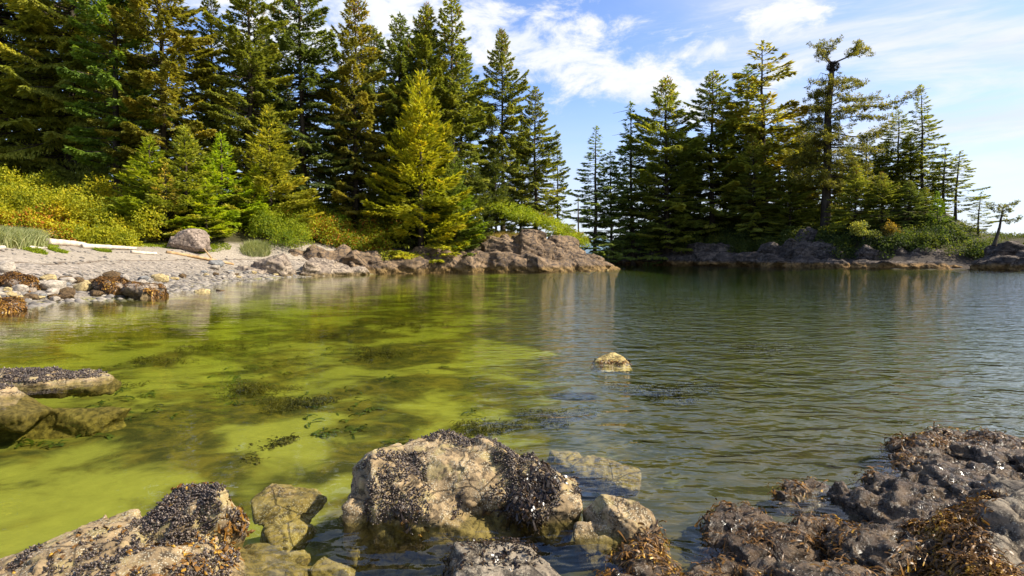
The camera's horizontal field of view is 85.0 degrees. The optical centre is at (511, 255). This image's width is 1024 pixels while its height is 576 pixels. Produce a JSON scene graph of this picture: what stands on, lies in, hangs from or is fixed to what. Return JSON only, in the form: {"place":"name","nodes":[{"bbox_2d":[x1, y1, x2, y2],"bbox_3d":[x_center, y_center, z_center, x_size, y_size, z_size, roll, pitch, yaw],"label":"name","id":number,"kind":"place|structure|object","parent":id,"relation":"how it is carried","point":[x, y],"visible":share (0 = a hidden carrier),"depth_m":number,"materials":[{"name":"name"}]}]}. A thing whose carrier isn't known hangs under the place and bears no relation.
{"place":"outdoors","nodes":[
{"label":"outdoors","id":0,"kind":"place"},
{"bbox_2d":[0,207,1023,575],"bbox_3d":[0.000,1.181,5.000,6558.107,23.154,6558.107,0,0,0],"label":"ground","id":1,"kind":"structure","parent":0,"point":[146,461],"depth_m":8.79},
{"bbox_2d":[0,260,15,272],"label":"stone","id":2,"kind":"object","parent":1,"relation":"on","point":[7,266],"visible":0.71,"depth_m":23.01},
{"bbox_2d":[0,295,27,312],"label":"boulder","id":3,"kind":"object","parent":1,"relation":"on","point":[13,304],"visible":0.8,"depth_m":17.17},
{"bbox_2d":[0,270,40,292],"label":"boulder","id":4,"kind":"object","parent":1,"relation":"on","point":[13,278],"visible":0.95,"depth_m":21.28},
{"bbox_2d":[0,225,57,249],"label":"dune grass","id":5,"kind":"structure","parent":1,"relation":"on","point":[17,237],"depth_m":28.67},
{"bbox_2d":[39,280,66,289],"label":"stone","id":6,"kind":"object","parent":1,"relation":"on","point":[57,284],"visible":0.76,"depth_m":21.98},
{"bbox_2d":[0,0,106,188],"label":"spruce tree","id":7,"kind":"object","parent":1,"relation":"on","point":[10,75],"visible":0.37,"depth_m":52.20,"materials":[{"name":"green plant"}]},
{"bbox_2d":[1,0,123,174],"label":"spruce tree","id":8,"kind":"object","parent":1,"relation":"on","point":[6,15],"visible":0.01,"depth_m":58.04,"materials":[{"name":"green plant"}]},
{"bbox_2d":[0,382,131,440],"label":"boulder","id":9,"kind":"object","parent":1,"relation":"on","point":[23,415],"visible":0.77,"depth_m":6.78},
{"bbox_2d":[46,238,86,246],"bbox_3d":[-28.534,-0.831,35.870,0.455,0.495,3.525,0,0,-6],"label":"driftwood log","id":10,"kind":"object","parent":1,"relation":"on","point":[60,242],"visible":0.74,"depth_m":35.34,"materials":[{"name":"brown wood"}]},
{"bbox_2d":[0,0,157,196],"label":"spruce tree","id":11,"kind":"object","parent":1,"relation":"on","point":[47,106],"visible":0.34,"depth_m":51.92,"materials":[{"name":"green plant"}]},
{"bbox_2d":[0,163,170,246],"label":"shrub thicket","id":12,"kind":"object","parent":1,"relation":"on","point":[41,201],"visible":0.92,"depth_m":43.36,"materials":[{"name":"green plant"}]},
{"bbox_2d":[80,244,136,249],"bbox_3d":[-27.205,-0.619,37.885,0.348,0.362,4.143,0,0,11],"label":"driftwood log","id":13,"kind":"object","parent":1,"relation":"on","point":[87,246],"visible":0.92,"depth_m":37.44,"materials":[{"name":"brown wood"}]},
{"bbox_2d":[91,275,128,294],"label":"boulder","id":14,"kind":"object","parent":1,"relation":"on","point":[110,285],"visible":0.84,"depth_m":22.97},
{"bbox_2d":[55,0,173,205],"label":"spruce tree","id":15,"kind":"object","parent":1,"relation":"on","point":[84,134],"visible":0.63,"depth_m":48.72,"materials":[{"name":"green plant"}]},
{"bbox_2d":[23,240,231,254],"bbox_3d":[-28.245,-0.781,38.084,8.936,1.538,20.376,0,0,0],"label":"beach herb","id":16,"kind":"object","parent":1,"relation":"on","point":[214,247],"visible":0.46,"depth_m":36.22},
{"bbox_2d":[118,281,168,297],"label":"boulder","id":17,"kind":"object","parent":1,"relation":"on","point":[135,289],"visible":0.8,"depth_m":22.80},
{"bbox_2d":[119,36,178,183],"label":"spruce tree","id":18,"kind":"object","parent":1,"relation":"on","point":[138,52],"visible":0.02,"depth_m":87.24,"materials":[{"name":"green plant"}]},
{"bbox_2d":[104,135,204,238],"bbox_3d":[-30.132,-5.220,46.773,8.595,9.800,7.102,0,1,22],"label":"young spruce","id":19,"kind":"object","parent":1,"relation":"on","point":[125,201],"visible":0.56,"depth_m":45.85,"materials":[{"name":"green plant"}]},
{"bbox_2d":[86,0,223,208],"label":"spruce tree","id":20,"kind":"object","parent":1,"relation":"on","point":[173,65],"visible":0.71,"depth_m":49.63,"materials":[{"name":"green plant"}]},
{"bbox_2d":[0,481,311,575],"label":"boulder","id":21,"kind":"object","parent":1,"relation":"on","point":[194,529],"visible":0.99,"depth_m":3.05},
{"bbox_2d":[0,245,311,305],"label":"cobbles","id":22,"kind":"object","parent":1,"relation":"on","point":[31,302],"visible":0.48,"depth_m":29.95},
{"bbox_2d":[145,162,192,240],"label":"young spruce","id":23,"kind":"object","parent":1,"relation":"on","point":[166,209],"visible":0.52,"depth_m":46.38,"materials":[{"name":"green plant"}]},
{"bbox_2d":[127,122,245,236],"bbox_3d":[-28.429,-6.178,48.129,8.740,10.574,9.121,-1,1,21],"label":"young spruce","id":24,"kind":"object","parent":1,"relation":"on","point":[186,177],"visible":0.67,"depth_m":47.45,"materials":[{"name":"green plant"}]},
{"bbox_2d":[167,228,210,251],"bbox_3d":[-25.693,-1.212,44.539,2.994,1.993,2.162,0,0,-13],"label":"boulder","id":25,"kind":"object","parent":1,"relation":"on","point":[193,240],"visible":0.88,"depth_m":43.74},
{"bbox_2d":[166,251,233,264],"bbox_3d":[-23.787,0.167,42.824,0.290,1.138,4.875,0,0,40],"label":"driftwood log","id":26,"kind":"object","parent":1,"relation":"on","point":[191,256],"visible":0.86,"depth_m":42.29,"materials":[{"name":"beige wood"}]},
{"bbox_2d":[175,177,233,241],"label":"young spruce","id":27,"kind":"object","parent":1,"relation":"on","point":[189,224],"visible":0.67,"depth_m":47.44,"materials":[{"name":"green plant"}]},
{"bbox_2d":[187,0,243,192],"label":"spruce tree","id":28,"kind":"object","parent":1,"relation":"on","point":[205,115],"visible":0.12,"depth_m":56.20,"materials":[{"name":"green plant"}]},
{"bbox_2d":[123,179,314,249],"bbox_3d":[-28.071,-4.184,52.573,20.426,7.328,9.268,0,0,0],"label":"shrub thicket","id":29,"kind":"object","parent":1,"relation":"on","point":[270,225],"visible":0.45,"depth_m":50.53,"materials":[{"name":"green plant"}]},
{"bbox_2d":[184,130,261,230],"bbox_3d":[-26.050,-6.121,50.198,7.526,10.169,6.218,1,1,45],"label":"young spruce","id":30,"kind":"object","parent":1,"relation":"on","point":[235,212],"visible":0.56,"depth_m":49.86,"materials":[{"name":"green plant"}]},
{"bbox_2d":[3,337,483,448],"bbox_3d":[-6.095,2.146,10.681,11.676,0.285,8.920,0,0,0],"label":"sea lettuce","id":31,"kind":"object","parent":1,"relation":"on","point":[327,433],"visible":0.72,"depth_m":8.06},
{"bbox_2d":[189,0,304,204],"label":"spruce tree","id":32,"kind":"object","parent":1,"relation":"on","point":[238,53],"visible":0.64,"depth_m":54.01,"materials":[{"name":"green plant"}]},
{"bbox_2d":[235,239,273,256],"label":"dune grass","id":33,"kind":"structure","parent":1,"relation":"on","point":[253,248],"depth_m":47.98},
{"bbox_2d":[224,163,287,230],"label":"young spruce","id":34,"kind":"object","parent":1,"relation":"on","point":[261,196],"visible":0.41,"depth_m":51.74,"materials":[{"name":"green plant"}]},
{"bbox_2d":[231,31,296,191],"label":"spruce tree","id":35,"kind":"object","parent":1,"relation":"on","point":[262,37],"visible":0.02,"depth_m":81.32,"materials":[{"name":"green plant"}]},
{"bbox_2d":[235,432,299,465],"bbox_3d":[-2.917,2.402,6.378,1.076,0.539,1.315,0,0,0],"label":"seaweed","id":36,"kind":"object","parent":1,"relation":"on","point":[285,441],"visible":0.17,"depth_m":6.47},
{"bbox_2d":[218,104,323,231],"bbox_3d":[-23.473,-7.921,54.411,9.877,13.788,10.308,-1,0,-14],"label":"young spruce","id":37,"kind":"object","parent":1,"relation":"on","point":[279,160],"visible":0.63,"depth_m":52.80,"materials":[{"name":"green plant"}]},
{"bbox_2d":[255,75,315,194],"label":"spruce tree","id":38,"kind":"object","parent":1,"relation":"on","point":[295,170],"visible":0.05,"depth_m":69.27,"materials":[{"name":"green plant"}]},
{"bbox_2d":[287,550,310,565],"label":"stone","id":39,"kind":"object","parent":1,"relation":"on","point":[302,557],"visible":0.45,"depth_m":3.42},
{"bbox_2d":[232,0,370,212],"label":"spruce tree","id":40,"kind":"object","parent":1,"relation":"on","point":[288,40],"visible":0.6,"depth_m":58.48,"materials":[{"name":"green plant"}]},
{"bbox_2d":[235,253,369,276],"bbox_3d":[-17.691,1.252,47.809,3.502,2.988,12.025,0,0,40],"label":"rock outcrop","id":41,"kind":"object","parent":1,"relation":"on","point":[279,264],"visible":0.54,"depth_m":46.44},
{"bbox_2d":[309,556,355,575],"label":"stone","id":42,"kind":"object","parent":1,"relation":"on","point":[323,566],"visible":1,"depth_m":3.29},
{"bbox_2d":[288,244,384,270],"bbox_3d":[-16.265,0.727,52.412,9.989,3.730,3.588,0,0,-29],"label":"rock outcrop","id":43,"kind":"object","parent":1,"relation":"on","point":[344,254],"visible":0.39,"depth_m":51.68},
{"bbox_2d":[273,193,408,260],"bbox_3d":[-19.032,-3.081,59.074,16.242,8.245,10.816,0,0,0],"label":"shrub thicket","id":44,"kind":"object","parent":1,"relation":"on","point":[325,229],"visible":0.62,"depth_m":56.45,"materials":[{"name":"green plant"}]},
{"bbox_2d":[314,85,375,206],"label":"spruce tree","id":45,"kind":"object","parent":1,"relation":"on","point":[345,172],"visible":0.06,"depth_m":66.69,"materials":[{"name":"green plant"}]},
{"bbox_2d":[307,0,404,234],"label":"spruce tree","id":46,"kind":"object","parent":1,"relation":"on","point":[366,118],"visible":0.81,"depth_m":60.16,"materials":[{"name":"green plant"}]},
{"bbox_2d":[340,25,396,200],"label":"spruce tree","id":47,"kind":"object","parent":1,"relation":"on","point":[379,41],"visible":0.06,"depth_m":86.66,"materials":[{"name":"green plant"}]},
{"bbox_2d":[355,168,401,246],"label":"young spruce","id":48,"kind":"object","parent":1,"relation":"on","point":[370,199],"visible":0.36,"depth_m":59.17,"materials":[{"name":"green plant"}]},
{"bbox_2d":[361,11,436,241],"bbox_3d":[-12.782,-14.324,64.694,9.871,27.187,10.019,1,0,-42],"label":"spruce tree","id":49,"kind":"object","parent":1,"relation":"on","point":[401,60],"visible":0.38,"depth_m":62.74,"materials":[{"name":"green plant"}]},
{"bbox_2d":[391,164,433,250],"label":"young spruce","id":50,"kind":"object","parent":1,"relation":"on","point":[410,240],"visible":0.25,"depth_m":61.14,"materials":[{"name":"green plant"}]},
{"bbox_2d":[352,68,482,263],"bbox_3d":[-10.179,-9.282,60.565,15.084,21.903,13.894,1,1,40],"label":"young spruce","id":51,"kind":"object","parent":1,"relation":"on","point":[422,128],"visible":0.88,"depth_m":58.03,"materials":[{"name":"green plant"}]},
{"bbox_2d":[379,1,474,237],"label":"spruce tree","id":52,"kind":"object","parent":1,"relation":"on","point":[425,49],"visible":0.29,"depth_m":63.79,"materials":[{"name":"green plant"}]},
{"bbox_2d":[74,321,817,438],"bbox_3d":[-0.759,2.206,12.143,14.839,0.361,10.858,0,0,20],"label":"rockweed","id":53,"kind":"object","parent":1,"relation":"on","point":[485,427],"visible":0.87,"depth_m":8.99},
{"bbox_2d":[422,139,485,255],"bbox_3d":[-6.914,-5.934,62.917,8.046,14.601,8.397,-1,-1,-5],"label":"young spruce","id":54,"kind":"object","parent":1,"relation":"on","point":[457,189],"visible":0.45,"depth_m":61.37,"materials":[{"name":"green plant"}]},
{"bbox_2d":[417,0,494,241],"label":"spruce tree","id":55,"kind":"object","parent":1,"relation":"on","point":[472,124],"visible":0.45,"depth_m":65.05,"materials":[{"name":"green plant"}]},
{"bbox_2d":[424,171,488,254],"bbox_3d":[-6.027,-4.388,63.184,8.439,10.997,6.974,1,0,-43],"label":"young spruce","id":56,"kind":"object","parent":1,"relation":"on","point":[469,202],"visible":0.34,"depth_m":62.02,"materials":[{"name":"green plant"}]},
{"bbox_2d":[434,44,494,218],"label":"spruce tree","id":57,"kind":"object","parent":1,"relation":"on","point":[470,136],"visible":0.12,"depth_m":80.97,"materials":[{"name":"green plant"}]},
{"bbox_2d":[460,165,502,238],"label":"young spruce","id":58,"kind":"object","parent":1,"relation":"on","point":[491,222],"visible":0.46,"depth_m":65.31,"materials":[{"name":"green plant"}]},
{"bbox_2d":[349,229,619,274],"bbox_3d":[-0.366,-0.200,63.012,37.137,6.083,10.538,0,0,-33],"label":"rock outcrop","id":59,"kind":"object","parent":1,"relation":"on","point":[528,251],"visible":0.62,"depth_m":59.84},
{"bbox_2d":[475,196,589,249],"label":"shrub thicket","id":60,"kind":"object","parent":59,"relation":"on","point":[521,213],"visible":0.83,"depth_m":69.28,"materials":[{"name":"green plant"}]},
{"bbox_2d":[477,152,522,236],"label":"young spruce","id":61,"kind":"object","parent":1,"relation":"on","point":[499,190],"visible":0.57,"depth_m":68.32,"materials":[{"name":"green plant"}]},
{"bbox_2d":[441,536,559,575],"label":"boulder","id":62,"kind":"object","parent":1,"relation":"on","point":[495,557],"visible":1,"depth_m":2.78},
{"bbox_2d":[470,27,537,229],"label":"spruce tree","id":63,"kind":"object","parent":1,"relation":"on","point":[500,146],"visible":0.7,"depth_m":72.64,"materials":[{"name":"green plant"}]},
{"bbox_2d":[500,124,536,233],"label":"spruce tree","id":64,"kind":"object","parent":1,"relation":"on","point":[520,171],"visible":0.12,"depth_m":87.16,"materials":[{"name":"green plant"}]},
{"bbox_2d":[508,86,566,230],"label":"spruce tree","id":65,"kind":"object","parent":1,"relation":"on","point":[536,184],"visible":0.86,"depth_m":74.23,"materials":[{"name":"green plant"}]},
{"bbox_2d":[540,130,575,236],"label":"spruce tree","id":66,"kind":"object","parent":1,"relation":"on","point":[561,185],"visible":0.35,"depth_m":79.39,"materials":[{"name":"green plant"}]},
{"bbox_2d":[546,450,641,497],"bbox_3d":[0.690,1.880,4.851,0.901,0.322,0.490,0,0,26],"label":"boulder","id":67,"kind":"object","parent":1,"relation":"on","point":[596,475],"visible":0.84,"depth_m":4.64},
{"bbox_2d":[564,125,627,262],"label":"spruce tree","id":68,"kind":"object","parent":1,"relation":"on","point":[587,211],"visible":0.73,"depth_m":103.30,"materials":[{"name":"green plant"}]},
{"bbox_2d":[584,151,639,265],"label":"spruce tree","id":69,"kind":"object","parent":1,"relation":"on","point":[601,224],"visible":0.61,"depth_m":105.06,"materials":[{"name":"green plant"}]},
{"bbox_2d":[605,101,667,266],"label":"spruce tree","id":70,"kind":"object","parent":1,"relation":"on","point":[630,190],"visible":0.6,"depth_m":106.44,"materials":[{"name":"green plant"}]},
{"bbox_2d":[619,75,719,259],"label":"spruce tree","id":71,"kind":"object","parent":1,"relation":"on","point":[658,164],"visible":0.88,"depth_m":103.96,"materials":[{"name":"green plant"}]},
{"bbox_2d":[648,125,697,227],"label":"spruce tree","id":72,"kind":"object","parent":1,"relation":"on","point":[673,127],"visible":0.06,"depth_m":112.47,"materials":[{"name":"green plant"}]},
{"bbox_2d":[607,242,763,267],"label":"rock outcrop","id":73,"kind":"object","parent":1,"relation":"on","point":[707,254],"visible":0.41,"depth_m":98.98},
{"bbox_2d":[669,69,759,236],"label":"spruce tree","id":74,"kind":"object","parent":1,"relation":"on","point":[722,137],"visible":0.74,"depth_m":103.67,"materials":[{"name":"green plant"}]},
{"bbox_2d":[603,218,854,258],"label":"undergrowth","id":75,"kind":"object","parent":1,"relation":"on","point":[727,235],"visible":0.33,"depth_m":97.08,"materials":[{"name":"green plant"}]},
{"bbox_2d":[700,66,781,214],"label":"spruce tree","id":76,"kind":"object","parent":1,"relation":"on","point":[736,134],"visible":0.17,"depth_m":106.75,"materials":[{"name":"green plant"}]},
{"bbox_2d":[646,198,852,234],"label":"undergrowth","id":77,"kind":"object","parent":1,"relation":"on","point":[817,215],"visible":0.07,"depth_m":98.78,"materials":[{"name":"green plant"}]},
{"bbox_2d":[725,131,787,242],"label":"spruce tree","id":78,"kind":"object","parent":1,"relation":"on","point":[762,177],"visible":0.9,"depth_m":96.79,"materials":[{"name":"green plant"}]},
{"bbox_2d":[706,40,822,226],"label":"spruce tree","id":79,"kind":"object","parent":1,"relation":"on","point":[781,135],"visible":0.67,"depth_m":99.15,"materials":[{"name":"green plant"}]},
{"bbox_2d":[760,167,820,240],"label":"spruce tree","id":80,"kind":"object","parent":1,"relation":"on","point":[788,198],"visible":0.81,"depth_m":93.33,"materials":[{"name":"green plant"}]},
{"bbox_2d":[754,227,846,269],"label":"rock outcrop","id":81,"kind":"object","parent":1,"relation":"on","point":[792,252],"visible":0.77,"depth_m":85.35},
{"bbox_2d":[785,119,821,221],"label":"spruce tree","id":82,"kind":"object","parent":1,"relation":"on","point":[812,194],"visible":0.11,"depth_m":103.39,"materials":[{"name":"green plant"}]},
{"bbox_2d":[592,421,1023,575],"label":"rock ledge","id":83,"kind":"object","parent":1,"relation":"on","point":[857,532],"visible":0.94,"depth_m":3.44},
{"bbox_2d":[573,494,671,570],"bbox_3d":[0.659,1.763,3.475,0.578,0.481,0.552,0,0,0],"label":"boulder","id":84,"kind":"object","parent":83,"relation":"on","point":[597,536],"visible":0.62,"depth_m":3.39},
{"bbox_2d":[898,472,1023,575],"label":"boulder","id":85,"kind":"object","parent":83,"relation":"on","point":[981,533],"visible":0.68,"depth_m":2.83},
{"bbox_2d":[824,164,880,237],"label":"spruce tree","id":86,"kind":"object","parent":1,"relation":"on","point":[853,186],"visible":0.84,"depth_m":84.49,"materials":[{"name":"green plant"}]},
{"bbox_2d":[783,35,924,228],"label":"spruce tree","id":87,"kind":"object","parent":1,"relation":"on","point":[824,176],"visible":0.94,"depth_m":91.44,"materials":[{"name":"green plant"}]},
{"bbox_2d":[846,220,881,238],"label":"bush","id":88,"kind":"object","parent":1,"relation":"on","point":[856,227],"visible":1,"depth_m":79.15,"materials":[{"name":"green plant"}]},
{"bbox_2d":[846,133,894,210],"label":"spruce tree","id":89,"kind":"object","parent":1,"relation":"on","point":[876,171],"visible":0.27,"depth_m":97.06,"materials":[{"name":"green plant"}]},
{"bbox_2d":[857,172,905,233],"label":"spruce tree","id":90,"kind":"object","parent":1,"relation":"on","point":[887,200],"visible":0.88,"depth_m":81.29,"materials":[{"name":"green plant"}]},
{"bbox_2d":[880,219,904,235],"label":"bush","id":91,"kind":"object","parent":1,"relation":"on","point":[890,227],"visible":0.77,"depth_m":78.82,"materials":[{"name":"yellow plant"}]},
{"bbox_2d":[771,210,1023,259],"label":"undergrowth","id":92,"kind":"object","parent":1,"relation":"on","point":[928,234],"visible":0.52,"depth_m":77.16,"materials":[{"name":"green plant"}]},
{"bbox_2d":[833,234,961,269],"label":"rock outcrop","id":93,"kind":"object","parent":1,"relation":"on","point":[866,254],"visible":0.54,"depth_m":74.94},
{"bbox_2d":[869,109,925,207],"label":"spruce tree","id":94,"kind":"object","parent":1,"relation":"on","point":[891,150],"visible":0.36,"depth_m":97.42,"materials":[{"name":"green plant"}]},
{"bbox_2d":[884,131,932,207],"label":"spruce tree","id":95,"kind":"object","parent":1,"relation":"on","point":[903,176],"visible":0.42,"depth_m":96.44,"materials":[{"name":"green plant"}]},
{"bbox_2d":[886,180,931,229],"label":"spruce tree","id":96,"kind":"object","parent":1,"relation":"on","point":[917,208],"visible":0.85,"depth_m":80.34,"materials":[{"name":"green plant"}]},
{"bbox_2d":[891,83,957,209],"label":"spruce tree","id":97,"kind":"object","parent":1,"relation":"on","point":[921,157],"visible":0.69,"depth_m":93.53,"materials":[{"name":"green plant"}]},
{"bbox_2d":[915,187,935,216],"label":"spruce tree","id":98,"kind":"object","parent":1,"relation":"on","point":[926,203],"visible":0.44,"depth_m":82.75,"materials":[{"name":"green plant"}]},
{"bbox_2d":[925,191,954,225],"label":"young spruce","id":99,"kind":"object","parent":1,"relation":"on","point":[937,199],"visible":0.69,"depth_m":79.70,"materials":[{"name":"green plant"}]},
{"bbox_2d":[926,147,971,213],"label":"spruce tree","id":100,"kind":"object","parent":1,"relation":"on","point":[942,169],"visible":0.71,"depth_m":92.09,"materials":[{"name":"green plant"}]},
{"bbox_2d":[935,150,990,220],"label":"spruce tree","id":101,"kind":"object","parent":1,"relation":"on","point":[955,201],"visible":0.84,"depth_m":89.79,"materials":[{"name":"green plant"}]},
{"bbox_2d":[966,191,1003,235],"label":"spruce tree","id":102,"kind":"object","parent":1,"relation":"on","point":[978,217],"visible":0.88,"depth_m":83.87,"materials":[{"name":"green plant"}]},
{"bbox_2d":[957,219,1023,244],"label":"shrub thicket","id":103,"kind":"object","parent":1,"relation":"on","point":[975,230],"visible":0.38,"depth_m":84.45,"materials":[{"name":"green plant"}]},
{"bbox_2d":[970,241,1023,272],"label":"rock outcrop","id":104,"kind":"object","parent":1,"relation":"on","point":[1007,256],"visible":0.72,"depth_m":66.58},
{"bbox_2d":[986,199,1022,245],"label":"pine tree","id":105,"kind":"object","parent":104,"relation":"on","point":[999,208],"visible":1,"depth_m":65.86,"materials":[{"name":"plant"}]},
{"bbox_2d":[0,265,1023,504],"bbox_3d":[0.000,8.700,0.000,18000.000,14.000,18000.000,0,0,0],"label":"water","id":106,"kind":"structure","parent":0,"point":[325,296],"depth_m":17.43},
{"bbox_2d":[0,366,121,398],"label":"boulder","id":107,"kind":"object","parent":106,"relation":"in","point":[47,382],"visible":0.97,"depth_m":7.46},
{"bbox_2d":[251,483,326,551],"bbox_3d":[-1.609,1.866,3.963,0.504,0.363,0.748,0,0,0],"label":"boulder","id":108,"kind":"object","parent":106,"relation":"in","point":[283,515],"visible":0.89,"depth_m":3.83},
{"bbox_2d":[337,429,582,575],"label":"boulder","id":109,"kind":"object","parent":106,"relation":"in","point":[413,507],"visible":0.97,"depth_m":3.64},
{"bbox_2d":[590,352,631,372],"bbox_3d":[1.571,1.691,8.945,0.690,0.290,0.495,0,0,0],"label":"boulder","id":110,"kind":"object","parent":106,"relation":"in","point":[614,359],"visible":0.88,"depth_m":8.83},
{"bbox_2d":[6,0,1023,239],"label":"sky","id":111,"kind":"structure","parent":0,"point":[589,59],"materials":[{"name":"blue"}]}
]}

